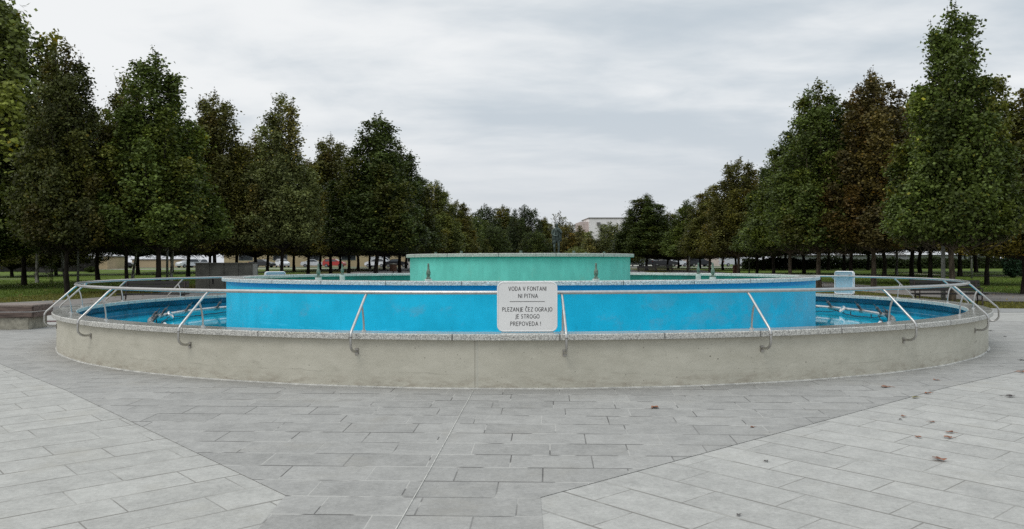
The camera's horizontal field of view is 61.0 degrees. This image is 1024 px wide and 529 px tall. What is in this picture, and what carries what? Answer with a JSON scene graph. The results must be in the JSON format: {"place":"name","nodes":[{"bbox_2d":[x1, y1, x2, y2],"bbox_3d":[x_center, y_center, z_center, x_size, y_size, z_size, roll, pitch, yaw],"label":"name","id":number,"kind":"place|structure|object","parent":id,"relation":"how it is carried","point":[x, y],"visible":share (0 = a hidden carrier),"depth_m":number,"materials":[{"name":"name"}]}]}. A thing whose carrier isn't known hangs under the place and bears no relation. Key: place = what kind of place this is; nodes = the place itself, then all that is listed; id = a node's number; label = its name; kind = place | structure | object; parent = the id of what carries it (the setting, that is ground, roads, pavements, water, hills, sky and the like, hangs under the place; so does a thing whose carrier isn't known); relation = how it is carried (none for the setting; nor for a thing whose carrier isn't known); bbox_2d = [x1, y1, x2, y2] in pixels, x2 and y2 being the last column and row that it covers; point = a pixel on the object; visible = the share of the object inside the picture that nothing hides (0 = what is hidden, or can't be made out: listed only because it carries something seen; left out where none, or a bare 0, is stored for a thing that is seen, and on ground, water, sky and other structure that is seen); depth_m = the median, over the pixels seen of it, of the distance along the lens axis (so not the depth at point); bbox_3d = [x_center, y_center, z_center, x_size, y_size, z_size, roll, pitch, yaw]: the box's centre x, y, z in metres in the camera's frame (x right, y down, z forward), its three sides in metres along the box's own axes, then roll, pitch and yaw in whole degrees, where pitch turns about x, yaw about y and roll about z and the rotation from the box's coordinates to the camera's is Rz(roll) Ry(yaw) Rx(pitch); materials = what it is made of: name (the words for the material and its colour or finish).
{"place":"outdoors","nodes":[
{"label":"outdoors","id":0,"kind":"place"},
{"bbox_2d":[0,315,285,528],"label":"plaza","id":1,"kind":"structure","parent":0,"point":[69,460],"depth_m":7.03,"materials":[{"name":"stone"}]},
{"bbox_2d":[35,308,1023,311],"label":"paving border","id":2,"kind":"object","parent":1,"relation":"on","point":[1008,310],"visible":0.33,"depth_m":28.97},
{"bbox_2d":[10,271,372,305],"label":"path","id":3,"kind":"structure","parent":0,"point":[85,300],"depth_m":39.55,"materials":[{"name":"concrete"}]},
{"bbox_2d":[53,267,649,309],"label":"avenue","id":4,"kind":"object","parent":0,"point":[379,271],"visible":0.16,"depth_m":47.14,"materials":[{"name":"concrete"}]},
{"bbox_2d":[116,281,189,299],"bbox_3d":[-13.834,1.119,33.559,2.600,0.945,0.662,0,0,-4],"label":"park bench","id":5,"kind":"object","parent":4,"relation":"on","point":[156,284],"visible":0.66,"depth_m":33.79,"materials":[{"name":"brown wood"}]},
{"bbox_2d":[194,263,257,288],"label":"concrete wall","id":6,"kind":"structure","parent":4,"relation":"on","point":[221,269],"depth_m":54.85,"materials":[{"name":"concrete"}]},
{"bbox_2d":[551,223,561,252],"bbox_3d":[3.092,-0.653,59.999,1.400,4.362,1.400,0,0,0],"label":"statue","id":7,"kind":"object","parent":4,"relation":"on","point":[556,233],"visible":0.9,"depth_m":59.88,"materials":[{"name":"metal"}]},
{"bbox_2d":[637,266,657,271],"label":"park bench","id":8,"kind":"object","parent":4,"relation":"on","point":[652,268],"visible":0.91,"depth_m":92.28,"materials":[{"name":"brown wood"}]},
{"bbox_2d":[909,280,987,304],"bbox_3d":[16.078,1.056,32.059,2.600,0.945,0.662,0,0,5],"label":"park bench","id":9,"kind":"object","parent":4,"relation":"on","point":[975,285],"visible":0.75,"depth_m":32.24,"materials":[{"name":"brown wood"}]},
{"bbox_2d":[99,267,741,269],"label":"road","id":10,"kind":"structure","parent":0,"point":[409,268],"depth_m":129.22,"materials":[{"name":"asphalt"}]},
{"bbox_2d":[161,266,741,267],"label":"parking","id":11,"kind":"structure","parent":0,"point":[313,267],"depth_m":154.51,"materials":[{"name":"asphalt"}]},
{"bbox_2d":[175,259,200,267],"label":"parked car","id":12,"kind":"object","parent":11,"relation":"on","point":[182,263],"visible":0.7,"depth_m":151.44,"materials":[{"name":"white paint"}]},
{"bbox_2d":[248,259,275,267],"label":"parked car","id":13,"kind":"object","parent":11,"relation":"on","point":[261,262],"visible":0.55,"depth_m":149.21,"materials":[{"name":"black paint"}]},
{"bbox_2d":[300,259,323,266],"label":"parked car","id":14,"kind":"object","parent":11,"relation":"on","point":[313,262],"visible":0.68,"depth_m":157.17,"materials":[{"name":"white paint"}]},
{"bbox_2d":[322,259,345,266],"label":"parked car","id":15,"kind":"object","parent":11,"relation":"on","point":[325,262],"visible":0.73,"depth_m":157.26,"materials":[{"name":"red paint"}]},
{"bbox_2d":[364,259,386,266],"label":"parked car","id":16,"kind":"object","parent":11,"relation":"on","point":[380,263],"visible":0.45,"depth_m":155.25,"materials":[{"name":"white paint"}]},
{"bbox_2d":[385,259,407,266],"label":"parked car","id":17,"kind":"object","parent":11,"relation":"on","point":[391,261],"visible":0.65,"depth_m":151.16,"materials":[{"name":"black paint"}]},
{"bbox_2d":[719,258,742,265],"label":"parked van","id":18,"kind":"object","parent":11,"relation":"on","point":[727,262],"visible":0.41,"depth_m":154.90,"materials":[{"name":"white paint"}]},
{"bbox_2d":[0,320,1023,528],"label":"paving","id":19,"kind":"structure","parent":0,"point":[332,457],"depth_m":8.82,"materials":[{"name":"stone"}]},
{"bbox_2d":[0,303,53,329],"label":"plank bench","id":20,"kind":"object","parent":19,"relation":"on","point":[17,316],"visible":0.88,"depth_m":21.26,"materials":[{"name":"stone"}]},
{"bbox_2d":[395,390,473,528],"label":"paving joint","id":21,"kind":"object","parent":19,"relation":"on","point":[431,466],"visible":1,"depth_m":7.14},
{"bbox_2d":[51,251,992,388],"bbox_3d":[0.194,0.732,20.881,19.900,2.075,19.900,0,0,0],"label":"fountain","id":22,"kind":"object","parent":19,"relation":"on","point":[614,341],"visible":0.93,"depth_m":13.06,"materials":[{"name":"concrete"}]},
{"bbox_2d":[264,271,285,274],"bbox_3d":[-7.314,0.540,26.874,0.067,0.653,0.783,0,0,39],"label":"warning sign","id":23,"kind":"object","parent":22,"relation":"on","point":[275,273],"visible":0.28,"depth_m":26.89,"materials":[{"name":"metal"}]},
{"bbox_2d":[113,308,927,326],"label":"water","id":24,"kind":"structure","parent":22,"relation":"in","point":[833,317],"depth_m":20.34,"materials":[{"name":"liquid"}]},
{"bbox_2d":[43,275,999,355],"bbox_3d":[0.161,0.739,20.867,20.114,0.822,20.133,0,0,0],"label":"railing","id":25,"kind":"object","parent":22,"relation":"on","point":[82,284],"visible":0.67,"depth_m":12.28,"materials":[{"name":"silver metal"}]},
{"bbox_2d":[497,281,557,331],"bbox_3d":[0.198,0.546,11.274,0.783,0.653,0.067,0,0,0],"label":"warning sign","id":26,"kind":"object","parent":22,"relation":"on","point":[527,306],"visible":1,"depth_m":11.25,"materials":[{"name":"metal"}]},
{"bbox_2d":[834,271,854,294],"bbox_3d":[9.226,0.508,24.151,0.067,0.653,0.783,0,0,-20],"label":"warning sign","id":27,"kind":"object","parent":22,"relation":"on","point":[839,282],"visible":0.78,"depth_m":24.15,"materials":[{"name":"metal"}]},
{"bbox_2d":[0,264,1023,308],"bbox_3d":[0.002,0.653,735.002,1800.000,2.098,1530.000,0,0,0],"label":"ground","id":28,"kind":"structure","parent":0,"point":[181,272],"depth_m":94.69,"materials":[{"name":"plant"}]},
{"bbox_2d":[0,148,43,262],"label":"avenue tree","id":29,"kind":"object","parent":28,"relation":"on","point":[9,248],"visible":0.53,"depth_m":55.53,"materials":[{"name":"green plant"}]},
{"bbox_2d":[0,250,61,276],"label":"avenue tree","id":30,"kind":"object","parent":28,"relation":"on","point":[12,266],"visible":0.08,"depth_m":89.14,"materials":[{"name":"green plant"}]},
{"bbox_2d":[35,249,49,282],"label":"birch tree","id":31,"kind":"object","parent":28,"relation":"on","point":[37,272],"visible":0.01,"depth_m":71.89,"materials":[{"name":"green plant"}]},
{"bbox_2d":[0,258,94,271],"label":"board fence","id":32,"kind":"object","parent":28,"relation":"on","point":[85,265],"visible":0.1,"depth_m":111.99,"materials":[{"name":"wood"}]},
{"bbox_2d":[0,0,98,259],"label":"maple tree","id":33,"kind":"object","parent":28,"relation":"on","point":[17,74],"visible":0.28,"depth_m":57.27,"materials":[{"name":"green plant"}]},
{"bbox_2d":[42,257,60,282],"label":"sapling","id":34,"kind":"object","parent":28,"relation":"on","point":[53,264],"visible":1,"depth_m":69.98,"materials":[{"name":"green plant"}]},
{"bbox_2d":[6,168,98,284],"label":"avenue tree","id":35,"kind":"object","parent":28,"relation":"on","point":[23,273],"visible":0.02,"depth_m":65.87,"materials":[{"name":"green plant"}]},
{"bbox_2d":[46,248,63,280],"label":"birch tree","id":36,"kind":"object","parent":28,"relation":"on","point":[62,257],"depth_m":65.89,"materials":[{"name":"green plant"}]},
{"bbox_2d":[0,38,126,293],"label":"avenue tree","id":37,"kind":"object","parent":28,"relation":"on","point":[54,206],"visible":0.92,"depth_m":46.61,"materials":[{"name":"green plant"}]},
{"bbox_2d":[26,251,111,274],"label":"avenue tree","id":38,"kind":"object","parent":28,"relation":"on","point":[85,258],"visible":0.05,"depth_m":95.16,"materials":[{"name":"green plant"}]},
{"bbox_2d":[57,116,142,279],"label":"avenue tree","id":39,"kind":"object","parent":28,"relation":"on","point":[97,272],"visible":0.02,"depth_m":73.80,"materials":[{"name":"green plant"}]},
{"bbox_2d":[94,254,124,268],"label":"beige shed","id":40,"kind":"structure","parent":28,"relation":"on","point":[116,262],"depth_m":127.99,"materials":[{"name":"beige paint"}]},
{"bbox_2d":[97,72,147,284],"bbox_3d":[-27.571,-5.987,62.187,6.285,15.664,6.908,0,0,-27],"label":"avenue tree","id":41,"kind":"object","parent":28,"relation":"on","point":[114,102],"depth_m":61.72,"materials":[{"name":"green plant"}]},
{"bbox_2d":[131,246,149,278],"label":"birch tree","id":42,"kind":"object","parent":28,"relation":"on","point":[133,268],"visible":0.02,"depth_m":77.90,"materials":[{"name":"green plant"}]},
{"bbox_2d":[103,248,183,274],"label":"avenue tree","id":43,"kind":"object","parent":28,"relation":"on","point":[148,254],"visible":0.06,"depth_m":96.97,"materials":[{"name":"green plant"}]},
{"bbox_2d":[82,45,237,291],"bbox_3d":[-20.084,-5.360,50.250,8.212,14.386,8.470,0,0,-7],"label":"avenue tree","id":44,"kind":"object","parent":28,"relation":"on","point":[158,181],"visible":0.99,"depth_m":48.61,"materials":[{"name":"green plant"}]},
{"bbox_2d":[131,259,194,267],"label":"cream wall building","id":45,"kind":"structure","parent":28,"relation":"on","point":[147,263],"depth_m":165.00,"materials":[{"name":"paint"}]},
{"bbox_2d":[164,249,179,280],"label":"birch tree","id":46,"kind":"object","parent":28,"relation":"on","point":[171,266],"visible":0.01,"depth_m":73.89,"materials":[{"name":"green plant"}]},
{"bbox_2d":[161,117,206,276],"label":"avenue tree","id":47,"kind":"object","parent":28,"relation":"on","point":[188,273],"visible":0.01,"depth_m":83.81,"materials":[{"name":"green plant"}]},
{"bbox_2d":[177,252,234,262],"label":"avenue tree","id":48,"kind":"object","parent":28,"relation":"on","point":[210,256],"depth_m":103.83,"materials":[{"name":"green plant"}]},
{"bbox_2d":[167,87,260,262],"bbox_3d":[-20.616,-5.239,59.814,7.451,14.084,7.872,0,0,23],"label":"avenue tree","id":49,"kind":"object","parent":28,"relation":"on","point":[227,175],"visible":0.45,"depth_m":58.96,"materials":[{"name":"green plant"}]},
{"bbox_2d":[218,133,296,263],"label":"avenue tree","id":50,"kind":"object","parent":28,"relation":"on","point":[255,254],"visible":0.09,"depth_m":71.27,"materials":[{"name":"green plant"}]},
{"bbox_2d":[237,91,328,270],"bbox_3d":[-15.928,-5.075,60.196,6.325,13.740,6.953,0,0,-24],"label":"avenue tree","id":51,"kind":"object","parent":28,"relation":"on","point":[283,208],"visible":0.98,"depth_m":58.66,"materials":[{"name":"green plant"}]},
{"bbox_2d":[284,157,325,273],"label":"avenue tree","id":52,"kind":"object","parent":28,"relation":"on","point":[308,266],"visible":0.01,"depth_m":91.81,"materials":[{"name":"green plant"}]},
{"bbox_2d":[224,254,405,266],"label":"cream building","id":53,"kind":"structure","parent":28,"relation":"on","point":[353,261],"depth_m":182.00,"materials":[{"name":"paint"}]},
{"bbox_2d":[290,133,364,273],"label":"avenue tree","id":54,"kind":"object","parent":28,"relation":"on","point":[326,162],"visible":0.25,"depth_m":72.82,"materials":[{"name":"green plant"}]},
{"bbox_2d":[335,251,380,270],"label":"avenue tree","id":55,"kind":"object","parent":28,"relation":"on","point":[358,265],"visible":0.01,"depth_m":109.87,"materials":[{"name":"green plant"}]},
{"bbox_2d":[318,110,433,272],"bbox_3d":[-10.572,-4.981,66.355,9.184,13.428,8.904,0,0,-9],"label":"avenue tree","id":56,"kind":"object","parent":28,"relation":"on","point":[372,212],"visible":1,"depth_m":64.10,"materials":[{"name":"green plant"}]},
{"bbox_2d":[354,253,411,269],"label":"avenue tree","id":57,"kind":"object","parent":28,"relation":"on","point":[384,264],"visible":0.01,"depth_m":117.81,"materials":[{"name":"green plant"}]},
{"bbox_2d":[379,145,447,272],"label":"avenue tree","id":58,"kind":"object","parent":28,"relation":"on","point":[430,216],"visible":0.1,"depth_m":83.68,"materials":[{"name":"green plant"}]},
{"bbox_2d":[417,180,468,253],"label":"avenue tree","id":59,"kind":"object","parent":28,"relation":"on","point":[452,240],"visible":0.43,"depth_m":103.05,"materials":[{"name":"green plant"}]},
{"bbox_2d":[429,199,481,253],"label":"avenue tree","id":60,"kind":"object","parent":28,"relation":"on","point":[464,218],"visible":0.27,"depth_m":121.27,"materials":[{"name":"green plant"}]},
{"bbox_2d":[468,213,491,241],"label":"tree","id":61,"kind":"object","parent":28,"relation":"on","point":[477,224],"visible":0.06,"depth_m":149.16,"materials":[{"name":"green plant"}]},
{"bbox_2d":[472,203,506,238],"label":"tree","id":62,"kind":"object","parent":28,"relation":"on","point":[490,218],"visible":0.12,"depth_m":164.14,"materials":[{"name":"green plant"}]},
{"bbox_2d":[474,223,512,252],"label":"tree","id":63,"kind":"object","parent":28,"relation":"on","point":[495,243],"visible":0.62,"depth_m":138.85,"materials":[{"name":"green plant"}]},
{"bbox_2d":[493,204,516,231],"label":"tree","id":64,"kind":"object","parent":28,"relation":"on","point":[504,216],"visible":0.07,"depth_m":168.70,"materials":[{"name":"green plant"}]},
{"bbox_2d":[7,273,1011,301],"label":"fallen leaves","id":65,"kind":"object","parent":28,"relation":"on","point":[191,279],"visible":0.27,"depth_m":54.65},
{"bbox_2d":[505,204,545,252],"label":"tree","id":66,"kind":"object","parent":28,"relation":"on","point":[515,233],"visible":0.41,"depth_m":158.64,"materials":[{"name":"green plant"}]},
{"bbox_2d":[515,229,557,252],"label":"tree","id":67,"kind":"object","parent":28,"relation":"on","point":[533,245],"visible":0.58,"depth_m":143.74,"materials":[{"name":"green plant"}]},
{"bbox_2d":[537,217,553,245],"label":"tree","id":68,"kind":"object","parent":28,"relation":"on","point":[547,227],"visible":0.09,"depth_m":169.06,"materials":[{"name":"green plant"}]},
{"bbox_2d":[551,211,567,243],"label":"tree","id":69,"kind":"object","parent":28,"relation":"on","point":[560,219],"visible":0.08,"depth_m":190.14,"materials":[{"name":"green plant"}]},
{"bbox_2d":[550,222,585,252],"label":"tree","id":70,"kind":"object","parent":28,"relation":"on","point":[570,239],"visible":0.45,"depth_m":148.29,"materials":[{"name":"green plant"}]},
{"bbox_2d":[564,246,588,252],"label":"shrub","id":71,"kind":"object","parent":28,"relation":"on","point":[575,250],"visible":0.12,"depth_m":119.63,"materials":[{"name":"green plant"}]},
{"bbox_2d":[575,217,628,239],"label":"apartment building","id":72,"kind":"structure","parent":28,"relation":"on","point":[591,223],"depth_m":190.17,"materials":[{"name":"white paint"}]},
{"bbox_2d":[575,221,643,263],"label":"tree","id":73,"kind":"object","parent":28,"relation":"on","point":[603,243],"visible":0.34,"depth_m":138.58,"materials":[{"name":"green plant"}]},
{"bbox_2d":[609,193,670,268],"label":"avenue tree","id":74,"kind":"object","parent":28,"relation":"on","point":[642,234],"visible":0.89,"depth_m":108.27,"materials":[{"name":"green plant"}]},
{"bbox_2d":[652,259,677,266],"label":"parked car","id":75,"kind":"object","parent":28,"relation":"on","point":[664,262],"visible":0.65,"depth_m":148.24,"materials":[{"name":"black paint"}]},
{"bbox_2d":[648,211,686,269],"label":"avenue tree","id":76,"kind":"object","parent":28,"relation":"on","point":[670,216],"visible":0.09,"depth_m":111.36,"materials":[{"name":"green plant"}]},
{"bbox_2d":[655,199,701,271],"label":"avenue tree","id":77,"kind":"object","parent":28,"relation":"on","point":[670,244],"visible":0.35,"depth_m":103.13,"materials":[{"name":"green plant"}]},
{"bbox_2d":[686,259,711,266],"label":"parked car","id":78,"kind":"object","parent":28,"relation":"on","point":[693,263],"visible":0.67,"depth_m":147.18,"materials":[{"name":"black paint"}]},
{"bbox_2d":[726,176,784,273],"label":"avenue tree","id":79,"kind":"object","parent":28,"relation":"on","point":[757,267],"visible":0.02,"depth_m":91.88,"materials":[{"name":"green plant"}]},
{"bbox_2d":[733,129,815,273],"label":"avenue tree","id":80,"kind":"object","parent":28,"relation":"on","point":[755,231],"visible":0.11,"depth_m":67.60,"materials":[{"name":"green plant"}]},
{"bbox_2d":[783,251,825,273],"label":"avenue tree","id":81,"kind":"object","parent":28,"relation":"on","point":[803,266],"depth_m":95.89,"materials":[{"name":"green plant"}]},
{"bbox_2d":[781,254,833,259],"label":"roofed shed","id":82,"kind":"structure","parent":28,"relation":"on","point":[806,257],"depth_m":128.00,"materials":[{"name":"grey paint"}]},
{"bbox_2d":[760,76,863,287],"bbox_3d":[20.057,-5.174,55.864,8.045,13.807,7.589,0,0,12],"label":"avenue tree","id":83,"kind":"object","parent":28,"relation":"on","point":[794,218],"visible":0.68,"depth_m":54.80,"materials":[{"name":"green plant"}]},
{"bbox_2d":[811,249,869,270],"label":"avenue tree","id":84,"kind":"object","parent":28,"relation":"on","point":[844,262],"visible":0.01,"depth_m":91.86,"materials":[{"name":"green plant"}]},
{"bbox_2d":[827,96,869,270],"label":"avenue tree","id":85,"kind":"object","parent":28,"relation":"on","point":[850,263],"depth_m":65.91,"materials":[{"name":"green plant"}]},
{"bbox_2d":[834,252,893,258],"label":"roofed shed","id":86,"kind":"structure","parent":28,"relation":"on","point":[864,256],"depth_m":128.00,"materials":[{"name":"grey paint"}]},
{"bbox_2d":[809,65,918,286],"bbox_3d":[22.405,-5.346,53.804,7.797,14.144,8.238,0,0,22],"label":"avenue tree","id":87,"kind":"object","parent":28,"relation":"on","point":[874,136],"visible":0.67,"depth_m":52.59,"materials":[{"name":"green plant"}]},
{"bbox_2d":[741,255,1003,268],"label":"hedge","id":88,"kind":"object","parent":28,"relation":"on","point":[835,262],"visible":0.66,"depth_m":118.13,"materials":[{"name":"green plant"}]},
{"bbox_2d":[848,250,901,269],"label":"avenue tree","id":89,"kind":"object","parent":28,"relation":"on","point":[868,261],"visible":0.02,"depth_m":111.79,"materials":[{"name":"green plant"}]},
{"bbox_2d":[859,249,907,275],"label":"avenue tree","id":90,"kind":"object","parent":28,"relation":"on","point":[884,270],"depth_m":83.78,"materials":[{"name":"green plant"}]},
{"bbox_2d":[878,98,940,281],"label":"avenue tree","id":91,"kind":"object","parent":28,"relation":"on","point":[911,268],"visible":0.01,"depth_m":67.83,"materials":[{"name":"green plant"}]},
{"bbox_2d":[890,250,940,272],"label":"avenue tree","id":92,"kind":"object","parent":28,"relation":"on","point":[919,268],"visible":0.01,"depth_m":97.91,"materials":[{"name":"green plant"}]},
{"bbox_2d":[887,85,947,283],"bbox_3d":[29.674,-5.896,62.124,7.610,15.194,8.039,0,0,-41],"label":"avenue tree","id":93,"kind":"object","parent":28,"relation":"on","point":[930,271],"visible":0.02,"depth_m":61.87,"materials":[{"name":"green plant"}]},
{"bbox_2d":[893,251,963,259],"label":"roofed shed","id":94,"kind":"structure","parent":28,"relation":"on","point":[906,256],"depth_m":128.13,"materials":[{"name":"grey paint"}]},
{"bbox_2d":[921,249,962,275],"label":"avenue tree","id":95,"kind":"object","parent":28,"relation":"on","point":[959,271],"depth_m":85.87,"materials":[{"name":"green plant"}]},
{"bbox_2d":[941,245,945,300],"bbox_3d":[17.862,-0.996,35.999,0.540,5.008,0.540,0,0,0],"label":"lamp post","id":96,"kind":"object","parent":28,"relation":"on","point":[943,275],"visible":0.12,"depth_m":35.94,"materials":[{"name":"metal"}]},
{"bbox_2d":[874,0,1023,300],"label":"avenue tree","id":97,"kind":"object","parent":28,"relation":"on","point":[956,189],"visible":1,"depth_m":34.68,"materials":[{"name":"green plant"}]},
{"bbox_2d":[939,134,1006,285],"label":"avenue tree","id":98,"kind":"object","parent":28,"relation":"on","point":[986,277],"depth_m":59.93,"materials":[{"name":"green plant"}]},
{"bbox_2d":[934,88,1023,293],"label":"avenue tree","id":99,"kind":"object","parent":28,"relation":"on","point":[1015,250],"visible":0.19,"depth_m":43.28,"materials":[{"name":"green plant"}]},
{"bbox_2d":[1000,257,1021,277],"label":"shrub","id":100,"kind":"object","parent":28,"relation":"on","point":[1010,269],"visible":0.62,"depth_m":79.60,"materials":[{"name":"green plant"}]},
{"bbox_2d":[5,0,1023,262],"label":"sky","id":101,"kind":"structure","parent":0,"point":[579,109],"materials":[{"name":"white"}]},
{"bbox_2d":[540,312,1023,528],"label":"plaza","id":102,"kind":"structure","parent":0,"point":[878,467],"depth_m":6.88,"materials":[{"name":"stone"}]},
{"bbox_2d":[669,271,1023,301],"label":"path","id":103,"kind":"structure","parent":0,"point":[991,296],"depth_m":44.61,"materials":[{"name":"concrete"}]},
{"bbox_2d":[675,188,734,272],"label":"avenue tree","id":104,"kind":"object","parent":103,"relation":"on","point":[694,226],"visible":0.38,"depth_m":94.95,"materials":[{"name":"green plant"}]},
{"bbox_2d":[694,156,761,272],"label":"avenue tree","id":105,"kind":"object","parent":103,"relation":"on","point":[725,220],"visible":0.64,"depth_m":85.00,"materials":[{"name":"green plant"}]},
{"bbox_2d":[726,161,806,273],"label":"avenue tree","id":106,"kind":"object","parent":103,"relation":"on","point":[750,195],"visible":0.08,"depth_m":77.61,"materials":[{"name":"green plant"}]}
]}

